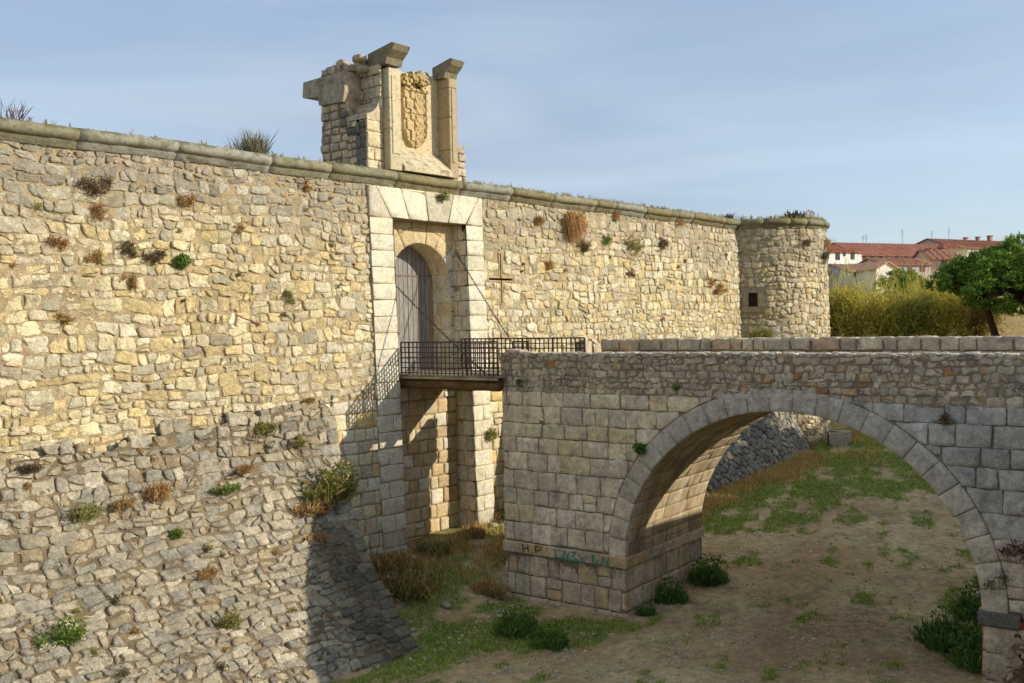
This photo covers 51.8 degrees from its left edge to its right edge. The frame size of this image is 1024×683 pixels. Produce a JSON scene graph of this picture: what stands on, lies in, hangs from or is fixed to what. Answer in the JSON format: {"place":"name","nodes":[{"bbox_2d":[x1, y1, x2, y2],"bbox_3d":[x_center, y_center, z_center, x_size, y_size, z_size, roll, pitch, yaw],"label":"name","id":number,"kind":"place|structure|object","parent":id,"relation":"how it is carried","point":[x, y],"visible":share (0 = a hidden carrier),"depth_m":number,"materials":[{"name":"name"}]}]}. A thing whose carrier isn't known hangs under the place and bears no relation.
{"place":"outdoors","nodes":[
{"label":"outdoors","id":0,"kind":"place"},
{"bbox_2d":[0,0,1023,243],"label":"sky","id":1,"kind":"structure","parent":0,"point":[886,120],"materials":[{"name":"blue"}]},
{"bbox_2d":[329,278,1023,682],"bbox_3d":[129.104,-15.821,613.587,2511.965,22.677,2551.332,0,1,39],"label":"ground","id":2,"kind":"structure","parent":0,"point":[873,648],"depth_m":29.57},
{"bbox_2d":[0,395,420,682],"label":"stone scarp","id":3,"kind":"structure","parent":2,"relation":"on","point":[55,563],"depth_m":25.34,"materials":[{"name":"stone"}]},
{"bbox_2d":[15,461,44,474],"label":"scarp tuft","id":4,"kind":"object","parent":3,"relation":"attached to","point":[27,468],"visible":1,"depth_m":23.96,"materials":[{"name":"brown plant"}]},
{"bbox_2d":[28,615,91,650],"bbox_3d":[-9.540,6.122,22.078,0.766,0.773,1.511,0,1,39],"label":"scarp tuft","id":5,"kind":"object","parent":3,"relation":"attached to","point":[66,636],"visible":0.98,"depth_m":22.11,"materials":[{"name":"green plant"}]},
{"bbox_2d":[65,501,107,524],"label":"scarp tuft","id":6,"kind":"object","parent":3,"relation":"attached to","point":[84,512],"visible":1,"depth_m":24.54,"materials":[{"name":"green plant"}]},
{"bbox_2d":[88,646,101,656],"bbox_3d":[-8.805,6.561,22.303,0.465,0.278,0.322,0,1,39],"label":"scarp wisp","id":7,"kind":"object","parent":3,"relation":"attached to","point":[95,652],"visible":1,"depth_m":22.28,"materials":[{"name":"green plant"}]},
{"bbox_2d":[115,665,130,676],"bbox_3d":[-8.147,6.934,22.074,0.462,0.284,0.352,0,1,39],"label":"scarp wisp","id":8,"kind":"object","parent":3,"relation":"attached to","point":[125,670],"visible":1,"depth_m":22.07,"materials":[{"name":"brown plant"}]},
{"bbox_2d":[110,495,139,512],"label":"scarp tuft","id":9,"kind":"object","parent":3,"relation":"attached to","point":[125,503],"visible":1,"depth_m":25.34,"materials":[{"name":"brown plant"}]},
{"bbox_2d":[138,477,174,501],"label":"scarp tuft","id":10,"kind":"object","parent":3,"relation":"attached to","point":[161,491],"visible":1,"depth_m":26.01,"materials":[{"name":"brown plant"}]},
{"bbox_2d":[168,528,183,538],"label":"scarp tuft","id":11,"kind":"object","parent":3,"relation":"attached to","point":[176,533],"visible":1,"depth_m":26.08,"materials":[{"name":"green plant"}]},
{"bbox_2d":[194,564,221,581],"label":"scarp tuft","id":12,"kind":"object","parent":3,"relation":"attached to","point":[207,572],"visible":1,"depth_m":25.55,"materials":[{"name":"brown plant"}]},
{"bbox_2d":[211,482,241,493],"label":"scarp tuft","id":13,"kind":"object","parent":3,"relation":"attached to","point":[226,488],"visible":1,"depth_m":27.58,"materials":[{"name":"green plant"}]},
{"bbox_2d":[218,607,243,630],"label":"scarp tuft","id":14,"kind":"object","parent":3,"relation":"attached to","point":[233,622],"visible":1,"depth_m":24.59,"materials":[{"name":"green plant"}]},
{"bbox_2d":[235,463,255,474],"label":"scarp tuft","id":15,"kind":"object","parent":3,"relation":"attached to","point":[245,468],"visible":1,"depth_m":28.25,"materials":[{"name":"brown plant"}]},
{"bbox_2d":[252,420,279,435],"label":"scarp tuft","id":16,"kind":"object","parent":3,"relation":"attached to","point":[268,427],"visible":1,"depth_m":29.16,"materials":[{"name":"green plant"}]},
{"bbox_2d":[289,437,307,448],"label":"scarp tuft","id":17,"kind":"object","parent":3,"relation":"attached to","point":[298,443],"visible":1,"depth_m":29.94,"materials":[{"name":"green plant"}]},
{"bbox_2d":[302,395,316,403],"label":"scarp tuft","id":18,"kind":"object","parent":3,"relation":"attached to","point":[309,400],"visible":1,"depth_m":30.64,"materials":[{"name":"brown plant"}]},
{"bbox_2d":[291,495,335,517],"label":"scarp bush","id":19,"kind":"object","parent":3,"relation":"on","point":[312,508],"visible":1,"depth_m":29.29,"materials":[{"name":"brown plant"}]},
{"bbox_2d":[304,528,327,543],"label":"scarp tuft","id":20,"kind":"object","parent":3,"relation":"attached to","point":[320,537],"visible":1,"depth_m":28.58,"materials":[{"name":"brown plant"}]},
{"bbox_2d":[295,459,365,512],"bbox_3d":[-5.166,4.068,29.978,1.507,1.452,2.379,0,1,39],"label":"scarp bush","id":21,"kind":"object","parent":3,"relation":"on","point":[337,488],"visible":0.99,"depth_m":29.86,"materials":[{"name":"green plant"}]},
{"bbox_2d":[0,117,741,557],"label":"castle wall","id":22,"kind":"structure","parent":2,"relation":"on","point":[118,359],"depth_m":31.20,"materials":[{"name":"stone"}]},
{"bbox_2d":[0,99,31,120],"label":"dry stalk","id":23,"kind":"object","parent":22,"relation":"on","point":[12,114],"visible":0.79,"depth_m":24.37,"materials":[{"name":"brown plant"}]},
{"bbox_2d":[44,233,70,253],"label":"wall tuft","id":24,"kind":"object","parent":22,"relation":"attached to","point":[54,242],"visible":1,"depth_m":25.01,"materials":[{"name":"brown plant"}]},
{"bbox_2d":[55,310,76,324],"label":"wall tuft","id":25,"kind":"object","parent":22,"relation":"attached to","point":[65,319],"visible":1,"depth_m":25.08,"materials":[{"name":"brown plant"}]},
{"bbox_2d":[85,249,104,263],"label":"wall tuft","id":26,"kind":"object","parent":22,"relation":"attached to","point":[96,256],"visible":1,"depth_m":25.75,"materials":[{"name":"brown plant"}]},
{"bbox_2d":[78,174,119,199],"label":"wall tuft","id":27,"kind":"object","parent":22,"relation":"attached to","point":[94,186],"visible":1,"depth_m":25.80,"materials":[{"name":"brown plant"}]},
{"bbox_2d":[91,202,111,223],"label":"wall tuft","id":28,"kind":"object","parent":22,"relation":"attached to","point":[97,211],"visible":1,"depth_m":25.84,"materials":[{"name":"brown plant"}]},
{"bbox_2d":[121,272,140,290],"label":"wall tuft","id":29,"kind":"object","parent":22,"relation":"attached to","point":[132,282],"visible":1,"depth_m":26.48,"materials":[{"name":"brown plant"}]},
{"bbox_2d":[118,240,151,263],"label":"wall tuft","id":30,"kind":"object","parent":22,"relation":"attached to","point":[129,249],"visible":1,"depth_m":26.50,"materials":[{"name":"brown plant"}]},
{"bbox_2d":[146,248,166,265],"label":"wall tuft","id":31,"kind":"object","parent":22,"relation":"attached to","point":[156,256],"visible":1,"depth_m":27.04,"materials":[{"name":"brown plant"}]},
{"bbox_2d":[173,253,191,270],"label":"wall fern","id":32,"kind":"object","parent":22,"relation":"attached to","point":[181,261],"depth_m":27.54,"materials":[{"name":"green plant"}]},
{"bbox_2d":[179,193,199,207],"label":"wall tuft","id":33,"kind":"object","parent":22,"relation":"attached to","point":[190,201],"visible":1,"depth_m":27.80,"materials":[{"name":"brown plant"}]},
{"bbox_2d":[234,222,245,234],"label":"wall tuft","id":34,"kind":"object","parent":22,"relation":"attached to","point":[240,226],"visible":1,"depth_m":29.10,"materials":[{"name":"brown plant"}]},
{"bbox_2d":[227,127,278,153],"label":"twiggy bush","id":35,"kind":"object","parent":22,"relation":"on","point":[256,144],"visible":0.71,"depth_m":29.75,"materials":[{"name":"green plant"}]},
{"bbox_2d":[284,288,295,307],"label":"wall tuft","id":36,"kind":"object","parent":22,"relation":"attached to","point":[290,295],"visible":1,"depth_m":30.31,"materials":[{"name":"green plant"}]},
{"bbox_2d":[301,179,312,190],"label":"wall tuft","id":37,"kind":"object","parent":22,"relation":"attached to","point":[307,187],"visible":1,"depth_m":31.00,"materials":[{"name":"brown plant"}]},
{"bbox_2d":[303,42,466,181],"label":"heraldic gable","id":38,"kind":"structure","parent":22,"relation":"on","point":[379,110],"depth_m":33.99,"materials":[{"name":"stone"}]},
{"bbox_2d":[395,251,404,371],"bbox_3d":[-4.183,-1.140,35.479,0.170,4.350,1.480,0,1,39],"label":"door leaf","id":39,"kind":"structure","parent":22,"relation":"in","point":[398,261],"depth_m":35.91,"materials":[{"name":"grey wood"}]},
{"bbox_2d":[1,114,825,220],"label":"grass","id":40,"kind":"structure","parent":22,"relation":"on","point":[566,194],"depth_m":43.55,"materials":[{"name":"green plant"}]},
{"bbox_2d":[402,246,433,370],"bbox_3d":[-3.261,-1.178,36.636,0.140,4.350,1.480,0,1,39],"label":"door leaf","id":41,"kind":"structure","parent":22,"relation":"in","point":[417,278],"depth_m":36.56,"materials":[{"name":"grey wood"}]},
{"bbox_2d":[396,285,485,373],"bbox_3d":[-2.486,-0.630,32.942,4.093,3.279,0.083,0,1,35],"label":"chain","id":42,"kind":"object","parent":22,"relation":"hanging from","point":[435,325],"visible":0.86,"depth_m":32.90,"materials":[{"name":"paint"}]},
{"bbox_2d":[436,191,449,200],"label":"wall fern","id":43,"kind":"object","parent":22,"relation":"attached to","point":[443,196],"depth_m":35.31,"materials":[{"name":"green plant"}]},
{"bbox_2d":[455,251,516,348],"bbox_3d":[-0.698,-1.107,35.431,3.459,4.074,0.083,0,1,45],"label":"chain","id":44,"kind":"object","parent":22,"relation":"hanging from","point":[484,298],"visible":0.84,"depth_m":35.65,"materials":[{"name":"paint"}]},
{"bbox_2d":[485,426,497,440],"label":"wall fern","id":45,"kind":"object","parent":22,"relation":"attached to","point":[494,435],"depth_m":36.83,"materials":[{"name":"green plant"}]},
{"bbox_2d":[534,214,546,227],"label":"wall tuft","id":46,"kind":"object","parent":22,"relation":"attached to","point":[539,220],"visible":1,"depth_m":39.54,"materials":[{"name":"brown plant"}]},
{"bbox_2d":[544,258,557,269],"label":"wall tuft","id":47,"kind":"object","parent":22,"relation":"attached to","point":[550,265],"visible":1,"depth_m":39.95,"materials":[{"name":"brown plant"}]},
{"bbox_2d":[561,207,591,248],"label":"dry bush","id":48,"kind":"object","parent":22,"relation":"attached to","point":[575,225],"visible":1,"depth_m":40.94,"materials":[{"name":"brown plant"}]},
{"bbox_2d":[579,237,592,252],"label":"wall tuft","id":49,"kind":"object","parent":22,"relation":"attached to","point":[584,246],"visible":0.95,"depth_m":41.73,"materials":[{"name":"brown plant"}]},
{"bbox_2d":[610,209,621,221],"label":"wall tuft","id":50,"kind":"object","parent":22,"relation":"attached to","point":[616,216],"visible":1,"depth_m":43.65,"materials":[{"name":"brown plant"}]},
{"bbox_2d":[624,233,645,258],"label":"wall tuft","id":51,"kind":"object","parent":22,"relation":"attached to","point":[633,243],"visible":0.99,"depth_m":44.50,"materials":[{"name":"green plant"}]},
{"bbox_2d":[658,235,670,251],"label":"wall tuft","id":52,"kind":"object","parent":22,"relation":"attached to","point":[663,242],"visible":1,"depth_m":46.41,"materials":[{"name":"brown plant"}]},
{"bbox_2d":[713,282,726,296],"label":"wall tuft","id":53,"kind":"object","parent":22,"relation":"attached to","point":[719,289],"visible":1,"depth_m":50.32,"materials":[{"name":"brown plant"}]},
{"bbox_2d":[369,548,427,578],"bbox_3d":[-3.590,6.767,31.814,2.247,1.224,2.294,-1,1,2],"label":"moat shrub","id":54,"kind":"object","parent":2,"relation":"on","point":[395,556],"visible":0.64,"depth_m":31.50,"materials":[{"name":"brown plant"}]},
{"bbox_2d":[377,555,446,607],"bbox_3d":[-2.890,6.892,30.500,2.425,1.593,2.316,-1,1,-16],"label":"moat shrub","id":55,"kind":"object","parent":2,"relation":"on","point":[405,586],"visible":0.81,"depth_m":30.11,"materials":[{"name":"brown plant"}]},
{"bbox_2d":[408,534,462,558],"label":"moat shrub","id":56,"kind":"object","parent":2,"relation":"on","point":[426,548],"visible":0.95,"depth_m":33.40,"materials":[{"name":"green plant"}]},
{"bbox_2d":[458,524,487,540],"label":"moat shrub","id":57,"kind":"object","parent":2,"relation":"on","point":[478,532],"visible":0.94,"depth_m":35.20,"materials":[{"name":"brown plant"}]},
{"bbox_2d":[468,570,510,601],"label":"moat shrub","id":58,"kind":"object","parent":2,"relation":"on","point":[488,587],"visible":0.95,"depth_m":31.41,"materials":[{"name":"brown plant"}]},
{"bbox_2d":[488,600,544,640],"bbox_3d":[0.120,7.503,27.907,1.612,1.215,2.078,-2,1,-22],"label":"moat shrub","id":59,"kind":"object","parent":2,"relation":"on","point":[513,625],"visible":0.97,"depth_m":27.79,"materials":[{"name":"green plant"}]},
{"bbox_2d":[527,620,572,652],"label":"moat shrub","id":60,"kind":"object","parent":2,"relation":"on","point":[554,640],"visible":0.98,"depth_m":26.59,"materials":[{"name":"green plant"}]},
{"bbox_2d":[634,601,658,616],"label":"moat shrub","id":61,"kind":"object","parent":2,"relation":"on","point":[644,611],"visible":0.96,"depth_m":29.24,"materials":[{"name":"green plant"}]},
{"bbox_2d":[374,422,923,597],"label":"dry grass","id":62,"kind":"structure","parent":2,"relation":"on","point":[784,471],"depth_m":42.69,"materials":[{"name":"brown plant"}]},
{"bbox_2d":[327,427,972,682],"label":"grass","id":63,"kind":"structure","parent":2,"relation":"on","point":[913,482],"depth_m":33.13,"materials":[{"name":"green plant"}]},
{"bbox_2d":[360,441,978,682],"bbox_3d":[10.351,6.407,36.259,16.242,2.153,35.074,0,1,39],"label":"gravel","id":64,"kind":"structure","parent":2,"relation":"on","point":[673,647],"depth_m":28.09,"materials":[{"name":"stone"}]},
{"bbox_2d":[652,576,692,604],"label":"moat shrub","id":65,"kind":"object","parent":2,"relation":"on","point":[667,595],"visible":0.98,"depth_m":30.24,"materials":[{"name":"green plant"}]},
{"bbox_2d":[684,553,730,587],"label":"moat shrub","id":66,"kind":"object","parent":2,"relation":"on","point":[708,575],"visible":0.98,"depth_m":31.68,"materials":[{"name":"green plant"}]},
{"bbox_2d":[705,412,809,498],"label":"stone scarp","id":67,"kind":"structure","parent":2,"relation":"on","point":[772,437],"depth_m":47.28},
{"bbox_2d":[501,335,1023,682],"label":"stone bridge","id":68,"kind":"structure","parent":2,"relation":"on","point":[601,516],"depth_m":28.74,"materials":[{"name":"stone"}]},
{"bbox_2d":[400,337,585,391],"bbox_3d":[-0.981,0.695,33.775,5.918,1.556,3.204,0,1,39],"label":"drawbridge","id":69,"kind":"object","parent":68,"relation":"attached to","point":[470,380],"visible":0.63,"depth_m":32.90,"materials":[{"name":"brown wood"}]},
{"bbox_2d":[576,339,591,352],"bbox_3d":[2.272,0.624,33.435,0.423,1.395,0.420,0,1,39],"label":"stone post","id":70,"kind":"object","parent":68,"relation":"on","point":[588,346],"visible":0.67,"depth_m":33.31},
{"bbox_2d":[588,339,600,352],"bbox_3d":[2.593,0.614,33.985,0.420,1.390,0.421,0,1,39],"label":"stone post","id":71,"kind":"object","parent":68,"relation":"on","point":[596,346],"visible":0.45,"depth_m":33.85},
{"bbox_2d":[632,442,645,455],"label":"bridge tuft","id":72,"kind":"object","parent":68,"relation":"attached to","point":[639,448],"visible":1,"depth_m":28.52,"materials":[{"name":"green plant"}]},
{"bbox_2d":[938,411,957,426],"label":"bridge tuft","id":73,"kind":"object","parent":68,"relation":"attached to","point":[943,417],"visible":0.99,"depth_m":23.48,"materials":[{"name":"brown plant"}]},
{"bbox_2d":[982,569,1007,590],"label":"bridge tuft","id":74,"kind":"object","parent":68,"relation":"attached to","point":[992,581],"visible":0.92,"depth_m":22.92,"materials":[{"name":"brown plant"}]},
{"bbox_2d":[997,539,1023,562],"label":"bridge tuft","id":75,"kind":"object","parent":68,"relation":"attached to","point":[1003,550],"visible":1,"depth_m":22.65,"materials":[{"name":"brown plant"}]},
{"bbox_2d":[737,218,833,443],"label":"corner tower","id":76,"kind":"structure","parent":2,"relation":"on","point":[784,279],"depth_m":52.22,"materials":[{"name":"stone"}]},
{"bbox_2d":[741,287,764,311],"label":"window","id":77,"kind":"structure","parent":76,"relation":"in","point":[753,298],"depth_m":52.08,"materials":[{"name":"stone"}]},
{"bbox_2d":[747,326,774,337],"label":"dry bush","id":78,"kind":"object","parent":76,"relation":"on","point":[763,332],"visible":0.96,"depth_m":51.43,"materials":[{"name":"green plant"}]},
{"bbox_2d":[782,210,805,218],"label":"spiky plant","id":79,"kind":"object","parent":76,"relation":"on","point":[793,214],"visible":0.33,"depth_m":52.99,"materials":[{"name":"green plant"}]},
{"bbox_2d":[824,237,832,250],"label":"wall tuft","id":80,"kind":"object","parent":76,"relation":"attached to","point":[826,243],"visible":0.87,"depth_m":54.26,"materials":[{"name":"brown plant"}]},
{"bbox_2d":[827,430,851,446],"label":"stone block","id":81,"kind":"object","parent":2,"relation":"on","point":[841,438],"depth_m":51.27,"materials":[{"name":"stone"}]},
{"bbox_2d":[828,263,858,292],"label":"row house","id":82,"kind":"structure","parent":2,"relation":"on","point":[837,266],"depth_m":142.08,"materials":[{"name":"paint"}]},
{"bbox_2d":[827,245,863,263],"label":"white house","id":83,"kind":"structure","parent":2,"relation":"on","point":[837,255],"depth_m":161.17,"materials":[{"name":"paint"}]},
{"bbox_2d":[828,254,878,336],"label":"willow","id":84,"kind":"object","parent":2,"relation":"on","point":[832,325],"visible":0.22,"depth_m":72.39,"materials":[{"name":"green plant"}]},
{"bbox_2d":[828,262,896,336],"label":"willow","id":85,"kind":"object","parent":2,"relation":"on","point":[855,333],"visible":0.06,"depth_m":75.10,"materials":[{"name":"green plant"}]},
{"bbox_2d":[828,237,915,336],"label":"willow","id":86,"kind":"object","parent":2,"relation":"on","point":[848,315],"visible":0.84,"depth_m":71.27,"materials":[{"name":"green plant"}]},
{"bbox_2d":[851,261,900,292],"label":"gabled house","id":87,"kind":"structure","parent":2,"relation":"on","point":[863,266],"depth_m":140.15,"materials":[{"name":"paint"}]},
{"bbox_2d":[829,242,943,336],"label":"willow","id":88,"kind":"object","parent":2,"relation":"on","point":[883,300],"visible":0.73,"depth_m":70.90,"materials":[{"name":"green plant"}]},
{"bbox_2d":[830,235,961,260],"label":"terrace","id":89,"kind":"structure","parent":2,"relation":"on","point":[882,250],"depth_m":172.96,"materials":[{"name":"tile"}]},
{"bbox_2d":[859,258,934,278],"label":"terrace","id":90,"kind":"structure","parent":2,"relation":"on","point":[913,264],"depth_m":154.32,"materials":[{"name":"tile"}]},
{"bbox_2d":[859,254,935,336],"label":"willow","id":91,"kind":"object","parent":2,"relation":"on","point":[892,293],"visible":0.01,"depth_m":74.25,"materials":[{"name":"green plant"}]},
{"bbox_2d":[874,266,926,294],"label":"garden tree","id":92,"kind":"object","parent":2,"relation":"on","point":[900,273],"visible":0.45,"depth_m":127.30,"materials":[{"name":"green plant"}]},
{"bbox_2d":[897,274,928,292],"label":"garden tree","id":93,"kind":"object","parent":2,"relation":"on","point":[913,278],"visible":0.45,"depth_m":125.04,"materials":[{"name":"green plant"}]},
{"bbox_2d":[855,257,975,336],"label":"willow","id":94,"kind":"object","parent":2,"relation":"on","point":[919,309],"visible":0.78,"depth_m":70.19,"materials":[{"name":"green plant"}]},
{"bbox_2d":[877,253,972,336],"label":"willow","id":95,"kind":"object","parent":2,"relation":"on","point":[928,292],"visible":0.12,"depth_m":72.01,"materials":[{"name":"green plant"}]},
{"bbox_2d":[912,248,954,276],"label":"gabled house","id":96,"kind":"structure","parent":2,"relation":"on","point":[939,257],"depth_m":161.23,"materials":[{"name":"tile"}]},
{"bbox_2d":[894,256,984,336],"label":"willow","id":97,"kind":"object","parent":2,"relation":"on","point":[949,317],"visible":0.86,"depth_m":69.70,"materials":[{"name":"green plant"}]},
{"bbox_2d":[905,600,981,653],"bbox_3d":[11.005,7.200,26.269,2.182,1.513,2.273,-1,1,-6],"label":"moat shrub","id":98,"kind":"object","parent":2,"relation":"on","point":[942,628],"visible":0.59,"depth_m":26.18,"materials":[{"name":"green plant"}]},
{"bbox_2d":[920,620,982,675],"bbox_3d":[10.973,7.268,24.893,1.890,1.466,3.260,-2,1,-28],"label":"moat shrub","id":99,"kind":"object","parent":2,"relation":"on","point":[967,654],"visible":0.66,"depth_m":24.72,"materials":[{"name":"green plant"}]},
{"bbox_2d":[938,242,966,258],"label":"gabled house","id":100,"kind":"structure","parent":2,"relation":"on","point":[951,247],"depth_m":177.80,"materials":[{"name":"tile"}]},
{"bbox_2d":[944,574,980,624],"bbox_3d":[12.769,7.163,28.611,2.310,1.675,2.487,-1,1,-8],"label":"moat shrub","id":101,"kind":"object","parent":2,"relation":"on","point":[974,601],"visible":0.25,"depth_m":28.48,"materials":[{"name":"green plant"}]},
{"bbox_2d":[916,231,1010,256],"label":"hall","id":102,"kind":"structure","parent":2,"relation":"on","point":[975,244],"depth_m":190.79,"materials":[{"name":"tile"}]},
{"bbox_2d":[924,250,1023,335],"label":"stone pine","id":103,"kind":"object","parent":2,"relation":"on","point":[950,274],"visible":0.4,"depth_m":65.20,"materials":[{"name":"green plant"}]},
{"bbox_2d":[926,296,1022,336],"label":"willow","id":104,"kind":"object","parent":2,"relation":"on","point":[976,325],"visible":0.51,"depth_m":69.78,"materials":[{"name":"green plant"}]},
{"bbox_2d":[930,246,1022,336],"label":"willow","id":105,"kind":"object","parent":2,"relation":"on","point":[968,307],"visible":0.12,"depth_m":72.24,"materials":[{"name":"green plant"}]},
{"bbox_2d":[953,231,1023,316],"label":"stone pine","id":106,"kind":"object","parent":2,"relation":"on","point":[1013,245],"visible":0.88,"depth_m":62.94,"materials":[{"name":"green plant"}]},
{"bbox_2d":[994,589,1023,682],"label":"rubble heap","id":107,"kind":"object","parent":2,"relation":"on","point":[1013,654],"visible":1,"depth_m":21.43,"materials":[{"name":"stone"}]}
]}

